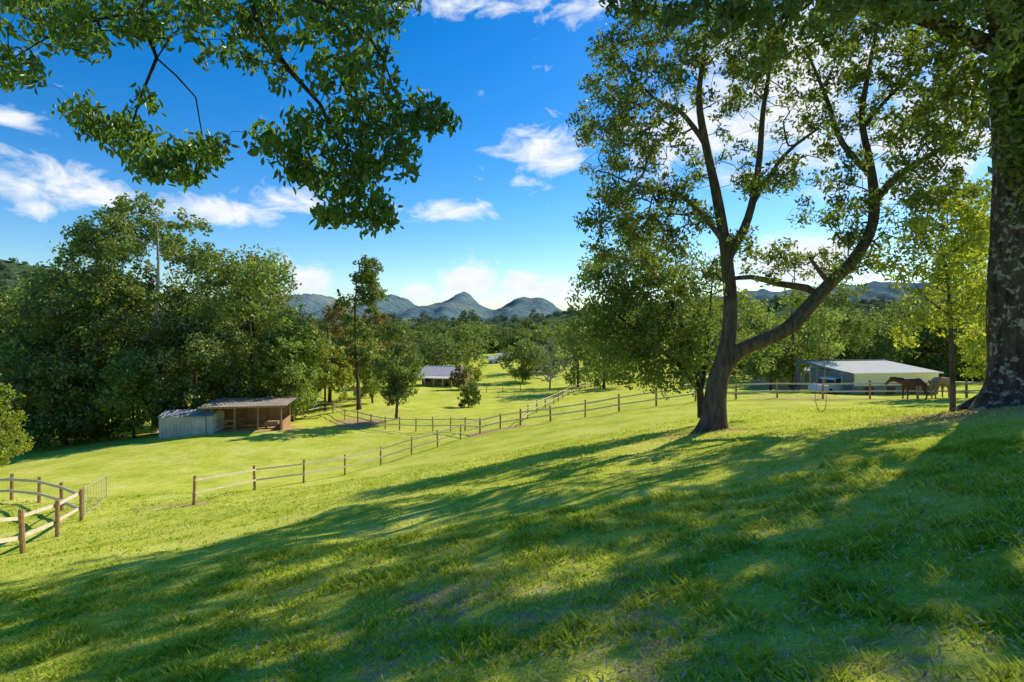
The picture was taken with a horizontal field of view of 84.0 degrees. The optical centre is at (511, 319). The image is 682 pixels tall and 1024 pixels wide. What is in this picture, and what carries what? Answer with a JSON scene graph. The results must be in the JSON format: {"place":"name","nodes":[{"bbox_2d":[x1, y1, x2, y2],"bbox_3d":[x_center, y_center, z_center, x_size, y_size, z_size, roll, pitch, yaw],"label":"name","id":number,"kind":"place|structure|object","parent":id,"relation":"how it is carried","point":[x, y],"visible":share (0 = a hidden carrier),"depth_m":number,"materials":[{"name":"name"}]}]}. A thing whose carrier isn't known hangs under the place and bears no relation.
{"place":"outdoors","nodes":[
{"label":"outdoors","id":0,"kind":"place"},
{"bbox_2d":[0,259,984,331],"bbox_3d":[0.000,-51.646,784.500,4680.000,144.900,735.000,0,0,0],"label":"wooded hills","id":1,"kind":"structure","parent":0,"point":[15,268],"depth_m":810.12,"materials":[{"name":"green plant"}]},
{"bbox_2d":[0,257,984,331],"bbox_3d":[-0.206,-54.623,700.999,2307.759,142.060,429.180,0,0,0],"label":"hillside forest","id":2,"kind":"object","parent":1,"relation":"on","point":[880,303],"visible":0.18,"depth_m":777.12,"materials":[{"name":"green plant"}]},
{"bbox_2d":[0,0,991,310],"label":"sky","id":3,"kind":"structure","parent":0,"point":[491,207],"materials":[{"name":"blue"}]},
{"bbox_2d":[22,317,984,395],"bbox_3d":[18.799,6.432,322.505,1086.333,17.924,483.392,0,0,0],"label":"valley woodland","id":4,"kind":"object","parent":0,"point":[505,337],"visible":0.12,"depth_m":224.71,"materials":[{"name":"green plant"}]},
{"bbox_2d":[0,337,1023,681],"bbox_3d":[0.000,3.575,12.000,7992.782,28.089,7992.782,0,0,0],"label":"ground","id":5,"kind":"structure","parent":0,"point":[146,461],"depth_m":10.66,"materials":[{"name":"green plant"}]},
{"bbox_2d":[0,382,33,467],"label":"woodland tree","id":6,"kind":"object","parent":5,"relation":"on","point":[8,436],"visible":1,"depth_m":36.16,"materials":[{"name":"green plant"}]},
{"bbox_2d":[0,473,83,553],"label":"pen fence","id":7,"kind":"object","parent":5,"relation":"on","point":[60,502],"visible":0.93,"depth_m":21.30,"materials":[{"name":"wood"}]},
{"bbox_2d":[0,359,87,451],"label":"woodland tree","id":8,"kind":"object","parent":5,"relation":"on","point":[17,381],"visible":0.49,"depth_m":51.11,"materials":[{"name":"green plant"}]},
{"bbox_2d":[0,277,95,426],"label":"woodland tree","id":9,"kind":"object","parent":5,"relation":"on","point":[10,320],"visible":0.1,"depth_m":58.97,"materials":[{"name":"green plant"}]},
{"bbox_2d":[0,307,134,447],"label":"woodland tree","id":10,"kind":"object","parent":5,"relation":"on","point":[86,368],"visible":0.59,"depth_m":52.65,"materials":[{"name":"green plant"}]},
{"bbox_2d":[0,240,145,414],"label":"woodland tree","id":11,"kind":"object","parent":5,"relation":"on","point":[67,269],"visible":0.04,"depth_m":68.51,"materials":[{"name":"green plant"}]},
{"bbox_2d":[0,230,178,437],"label":"woodland tree","id":12,"kind":"object","parent":5,"relation":"on","point":[78,303],"visible":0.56,"depth_m":55.63,"materials":[{"name":"green plant"}]},
{"bbox_2d":[83,475,106,515],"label":"gate","id":13,"kind":"structure","parent":5,"relation":"on","point":[84,492],"depth_m":25.62,"materials":[{"name":"metal"}]},
{"bbox_2d":[55,377,149,443],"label":"woodland tree","id":14,"kind":"object","parent":5,"relation":"on","point":[109,430],"visible":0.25,"depth_m":56.16,"materials":[{"name":"green plant"}]},
{"bbox_2d":[79,345,185,437],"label":"woodland tree","id":15,"kind":"object","parent":5,"relation":"on","point":[124,378],"visible":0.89,"depth_m":52.79,"materials":[{"name":"green plant"}]},
{"bbox_2d":[53,189,231,432],"bbox_3d":[-37.758,-0.525,61.885,16.128,26.181,15.313,0,0,0],"label":"emergent tree","id":16,"kind":"object","parent":5,"relation":"on","point":[130,242],"visible":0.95,"depth_m":57.80,"materials":[{"name":"green plant"}]},
{"bbox_2d":[141,394,207,430],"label":"woodland tree","id":17,"kind":"object","parent":5,"relation":"on","point":[155,423],"visible":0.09,"depth_m":56.28,"materials":[{"name":"green plant"}]},
{"bbox_2d":[121,311,257,416],"bbox_3d":[-31.952,5.295,56.902,12.186,12.257,12.199,0,0,0],"label":"woodland tree","id":18,"kind":"object","parent":5,"relation":"on","point":[184,332],"visible":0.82,"depth_m":54.89,"materials":[{"name":"green plant"}]},
{"bbox_2d":[158,409,225,438],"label":"corrugated shed","id":19,"kind":"structure","parent":5,"relation":"on","point":[178,423],"depth_m":50.38,"materials":[{"name":"metal"}]},
{"bbox_2d":[194,418,204,434],"bbox_3d":[-27.678,9.600,50.394,0.960,1.750,0.040,0,0,-8],"label":"door","id":20,"kind":"structure","parent":19,"relation":"in","point":[199,424],"depth_m":50.38,"materials":[{"name":"metal"}]},
{"bbox_2d":[123,263,285,414],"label":"woodland tree","id":21,"kind":"object","parent":5,"relation":"on","point":[177,295],"visible":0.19,"depth_m":68.29,"materials":[{"name":"green plant"}]},
{"bbox_2d":[0,0,461,240],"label":"overhanging tree","id":22,"kind":"object","parent":5,"relation":"on","point":[157,164],"visible":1,"depth_m":5.64,"materials":[{"name":"green plant"}]},
{"bbox_2d":[191,332,271,423],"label":"woodland tree","id":23,"kind":"object","parent":5,"relation":"on","point":[256,391],"visible":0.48,"depth_m":58.13,"materials":[{"name":"green plant"}]},
{"bbox_2d":[156,244,329,411],"bbox_3d":[-29.518,1.703,62.903,17.866,20.059,13.958,0,0,0],"label":"woodland tree","id":24,"kind":"object","parent":5,"relation":"on","point":[250,282],"visible":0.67,"depth_m":60.79,"materials":[{"name":"green plant"}]},
{"bbox_2d":[197,396,297,430],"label":"open stable shed","id":25,"kind":"structure","parent":5,"relation":"on","point":[266,412],"depth_m":55.08,"materials":[{"name":"brown wood"}]},
{"bbox_2d":[234,252,318,390],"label":"woodland tree","id":26,"kind":"object","parent":5,"relation":"on","point":[271,294],"visible":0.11,"depth_m":72.78,"materials":[{"name":"green plant"}]},
{"bbox_2d":[249,302,335,420],"bbox_3d":[-23.081,4.628,59.875,8.018,12.944,8.477,0,0,30],"label":"woodland tree","id":27,"kind":"object","parent":5,"relation":"on","point":[315,348],"visible":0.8,"depth_m":59.17,"materials":[{"name":"green plant"}]},
{"bbox_2d":[299,341,354,409],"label":"light green tree","id":28,"kind":"object","parent":5,"relation":"on","point":[335,373],"visible":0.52,"depth_m":71.50,"materials":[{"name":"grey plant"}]},
{"bbox_2d":[294,299,361,403],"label":"bronze tree","id":29,"kind":"object","parent":5,"relation":"on","point":[335,330],"visible":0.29,"depth_m":81.68,"materials":[{"name":"green plant"}]},
{"bbox_2d":[192,412,519,504],"bbox_3d":[-7.724,8.454,37.191,2.794,3.154,27.427,0,0,33],"label":"paddock fence","id":30,"kind":"object","parent":5,"relation":"on","point":[254,480],"visible":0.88,"depth_m":33.26,"materials":[{"name":"wood"}]},
{"bbox_2d":[332,254,388,409],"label":"slender tree","id":31,"kind":"object","parent":5,"relation":"on","point":[366,276],"visible":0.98,"depth_m":67.29,"materials":[{"name":"green plant"}]},
{"bbox_2d":[349,347,390,402],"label":"light green tree","id":32,"kind":"object","parent":5,"relation":"on","point":[369,388],"visible":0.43,"depth_m":78.78,"materials":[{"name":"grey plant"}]},
{"bbox_2d":[344,312,401,397],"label":"bronze tree","id":33,"kind":"object","parent":5,"relation":"on","point":[377,320],"visible":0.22,"depth_m":88.71,"materials":[{"name":"green plant"}]},
{"bbox_2d":[282,401,479,431],"bbox_3d":[-16.099,9.829,55.283,8.883,3.669,32.035,0,0,-42],"label":"paddock fence","id":34,"kind":"object","parent":5,"relation":"on","point":[399,424],"visible":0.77,"depth_m":52.94,"materials":[{"name":"brown wood"}]},
{"bbox_2d":[360,351,424,384],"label":"garden tree","id":35,"kind":"object","parent":5,"relation":"on","point":[409,373],"visible":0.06,"depth_m":110.06,"materials":[{"name":"green plant"}]},
{"bbox_2d":[367,318,427,419],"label":"oval tree","id":36,"kind":"object","parent":5,"relation":"on","point":[397,372],"visible":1,"depth_m":58.58,"materials":[{"name":"green plant"}]},
{"bbox_2d":[406,335,441,369],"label":"garden tree","id":37,"kind":"object","parent":5,"relation":"on","point":[419,349],"visible":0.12,"depth_m":148.10,"materials":[{"name":"green plant"}]},
{"bbox_2d":[415,331,468,368],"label":"garden tree","id":38,"kind":"object","parent":5,"relation":"on","point":[433,347],"visible":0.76,"depth_m":137.85,"materials":[{"name":"green plant"}]},
{"bbox_2d":[415,365,470,386],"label":"farmhouse","id":39,"kind":"object","parent":5,"relation":"on","point":[436,376],"visible":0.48,"depth_m":113.35,"materials":[{"name":"grey metal"}]},
{"bbox_2d":[449,364,468,389],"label":"garden tree","id":40,"kind":"object","parent":5,"relation":"on","point":[457,374],"visible":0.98,"depth_m":103.97,"materials":[{"name":"grey plant"}]},
{"bbox_2d":[438,319,498,367],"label":"garden tree","id":41,"kind":"object","parent":5,"relation":"on","point":[459,334],"visible":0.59,"depth_m":163.84,"materials":[{"name":"green plant"}]},
{"bbox_2d":[457,380,480,407],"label":"round bush","id":42,"kind":"object","parent":5,"relation":"on","point":[468,389],"visible":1,"depth_m":72.47,"materials":[{"name":"green plant"}]},
{"bbox_2d":[463,364,482,383],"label":"garden tree","id":43,"kind":"object","parent":5,"relation":"on","point":[476,372],"visible":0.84,"depth_m":105.42,"materials":[{"name":"green plant"}]},
{"bbox_2d":[488,356,500,363],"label":"distant house","id":44,"kind":"structure","parent":5,"relation":"on","point":[491,359],"depth_m":185.00,"materials":[{"name":"white"}]},
{"bbox_2d":[479,384,520,392],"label":"paddock fence","id":45,"kind":"object","parent":5,"relation":"on","point":[486,389],"visible":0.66,"depth_m":99.01,"materials":[{"name":"wood"}]},
{"bbox_2d":[495,338,549,381],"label":"garden tree","id":46,"kind":"object","parent":5,"relation":"on","point":[523,371],"visible":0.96,"depth_m":122.72,"materials":[{"name":"green plant"}]},
{"bbox_2d":[516,322,567,373],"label":"garden tree","id":47,"kind":"object","parent":5,"relation":"on","point":[536,334],"visible":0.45,"depth_m":149.45,"materials":[{"name":"green plant"}]},
{"bbox_2d":[532,335,574,390],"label":"leafy tree","id":48,"kind":"object","parent":5,"relation":"on","point":[548,361],"visible":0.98,"depth_m":99.78,"materials":[{"name":"green plant"}]},
{"bbox_2d":[521,380,597,417],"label":"paddock fence","id":49,"kind":"object","parent":5,"relation":"on","point":[528,406],"visible":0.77,"depth_m":66.34,"materials":[{"name":"brown wood"}]},
{"bbox_2d":[539,322,616,386],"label":"garden tree","id":50,"kind":"object","parent":5,"relation":"on","point":[578,376],"visible":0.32,"depth_m":108.50,"materials":[{"name":"green plant"}]},
{"bbox_2d":[561,306,636,388],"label":"garden tree","id":51,"kind":"object","parent":5,"relation":"on","point":[598,384],"visible":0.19,"depth_m":94.57,"materials":[{"name":"green plant"}]},
{"bbox_2d":[228,405,1023,681],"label":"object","id":52,"kind":"object","parent":5,"relation":"on","point":[810,639],"visible":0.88,"depth_m":4.34,"materials":[{"name":"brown plant"}]},
{"bbox_2d":[559,228,786,417],"bbox_3d":[7.414,-0.039,25.384,11.458,8.712,5.431,0,0,-8],"label":"multi stem tree","id":53,"kind":"object","parent":5,"relation":"on","point":[651,328],"visible":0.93,"depth_m":24.27,"materials":[{"name":"green plant"}]},
{"bbox_2d":[520,378,982,424],"bbox_3d":[18.852,6.535,42.326,38.138,5.373,1.564,0,0,15],"label":"paddock fence","id":54,"kind":"object","parent":5,"relation":"on","point":[966,390],"visible":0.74,"depth_m":42.09,"materials":[{"name":"brown wood"}]},
{"bbox_2d":[702,307,802,377],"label":"background tree","id":55,"kind":"object","parent":5,"relation":"on","point":[753,329],"visible":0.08,"depth_m":89.05,"materials":[{"name":"green plant"}]},
{"bbox_2d":[733,318,815,390],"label":"background tree","id":56,"kind":"object","parent":5,"relation":"on","point":[781,365],"visible":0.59,"depth_m":60.11,"materials":[{"name":"green plant"}]},
{"bbox_2d":[565,0,991,433],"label":"shade tree","id":57,"kind":"object","parent":5,"relation":"on","point":[731,352],"visible":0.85,"depth_m":19.43,"materials":[{"name":"green plant"}]},
{"bbox_2d":[815,298,826,411],"bbox_3d":[10.526,1.220,19.401,0.411,3.888,0.028,0,0,0],"label":"rope swing","id":58,"kind":"object","parent":57,"relation":"attached to","point":[824,361],"visible":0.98,"depth_m":19.39,"materials":[{"name":"brown fabric"}]},
{"bbox_2d":[749,366,809,388],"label":"farm shed","id":59,"kind":"structure","parent":5,"relation":"on","point":[805,377],"depth_m":72.00,"materials":[{"name":"grey metal"}]},
{"bbox_2d":[748,288,849,389],"bbox_3d":[30.387,2.330,59.822,9.257,11.592,8.087,0,0,44],"label":"background tree","id":60,"kind":"object","parent":5,"relation":"on","point":[795,297],"visible":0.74,"depth_m":58.68,"materials":[{"name":"green plant"}]},
{"bbox_2d":[598,0,1023,79],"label":"overhanging tree","id":61,"kind":"object","parent":5,"relation":"on","point":[732,14],"visible":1,"depth_m":6.23,"materials":[{"name":"green plant"}]},
{"bbox_2d":[772,306,871,365],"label":"background tree","id":62,"kind":"object","parent":5,"relation":"on","point":[852,356],"visible":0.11,"depth_m":81.72,"materials":[{"name":"green plant"}]},
{"bbox_2d":[808,376,840,393],"bbox_3d":[30.264,6.270,54.005,4.320,1.580,1.760,0,0,-28],"label":"parked car","id":63,"kind":"object","parent":5,"relation":"on","point":[829,379],"visible":0.54,"depth_m":53.23,"materials":[{"name":"white paint"}]},
{"bbox_2d":[777,302,882,356],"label":"background tree","id":64,"kind":"object","parent":5,"relation":"on","point":[858,311],"visible":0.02,"depth_m":95.44,"materials":[{"name":"green plant"}]},
{"bbox_2d":[781,279,880,359],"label":"background tree","id":65,"kind":"object","parent":5,"relation":"on","point":[847,325],"visible":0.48,"depth_m":70.05,"materials":[{"name":"green plant"}]},
{"bbox_2d":[708,0,1023,412],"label":"lichen covered tree","id":66,"kind":"object","parent":5,"relation":"on","point":[1002,96],"visible":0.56,"depth_m":14.90,"materials":[{"name":"green plant"}]},
{"bbox_2d":[817,311,920,364],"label":"background tree","id":67,"kind":"object","parent":5,"relation":"on","point":[879,351],"visible":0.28,"depth_m":80.59,"materials":[{"name":"green plant"}]},
{"bbox_2d":[796,359,943,394],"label":"long cream shed","id":68,"kind":"structure","parent":5,"relation":"on","point":[858,371],"depth_m":53.08,"materials":[{"name":"beige metal"}]},
{"bbox_2d":[860,300,945,362],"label":"background tree","id":69,"kind":"object","parent":5,"relation":"on","point":[890,307],"visible":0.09,"depth_m":95.42,"materials":[{"name":"green plant"}]},
{"bbox_2d":[885,376,929,398],"bbox_3d":[26.397,4.567,37.898,2.751,1.487,0.627,0,0,14],"label":"horse","id":70,"kind":"object","parent":5,"relation":"on","point":[906,383],"visible":0.99,"depth_m":37.71},
{"bbox_2d":[869,299,985,377],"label":"background tree","id":71,"kind":"object","parent":5,"relation":"on","point":[928,335],"visible":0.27,"depth_m":85.97,"materials":[{"name":"green plant"}]},
{"bbox_2d":[875,195,990,410],"bbox_3d":[13.249,-0.418,17.296,3.241,6.893,5.067,0,0,40],"label":"young tree","id":72,"kind":"object","parent":5,"relation":"on","point":[974,226],"visible":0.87,"depth_m":16.79,"materials":[{"name":"green plant"}]},
{"bbox_2d":[930,377,949,398],"bbox_3d":[28.274,4.444,37.289,2.593,1.408,0.627,0,0,-22],"label":"horse","id":73,"kind":"object","parent":5,"relation":"on","point":[936,383],"visible":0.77,"depth_m":36.95},
{"bbox_2d":[904,172,991,354],"bbox_3d":[37.583,-2.329,43.835,10.923,17.635,9.866,0,0,-35],"label":"background tree","id":74,"kind":"object","parent":5,"relation":"on","point":[935,262],"visible":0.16,"depth_m":43.99,"materials":[{"name":"green plant"}]},
{"bbox_2d":[914,296,986,381],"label":"background tree","id":75,"kind":"object","parent":5,"relation":"on","point":[938,359],"visible":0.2,"depth_m":85.62,"materials":[{"name":"green plant"}]},
{"bbox_2d":[954,326,986,378],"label":"background tree","id":76,"kind":"object","parent":5,"relation":"on","point":[970,357],"visible":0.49,"depth_m":61.13,"materials":[{"name":"green plant"}]},
{"bbox_2d":[194,281,964,321],"bbox_3d":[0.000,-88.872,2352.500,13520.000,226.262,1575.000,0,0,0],"label":"mountain range","id":77,"kind":"structure","parent":0,"point":[453,306],"depth_m":2268.68,"materials":[{"name":"stone"}]}
]}

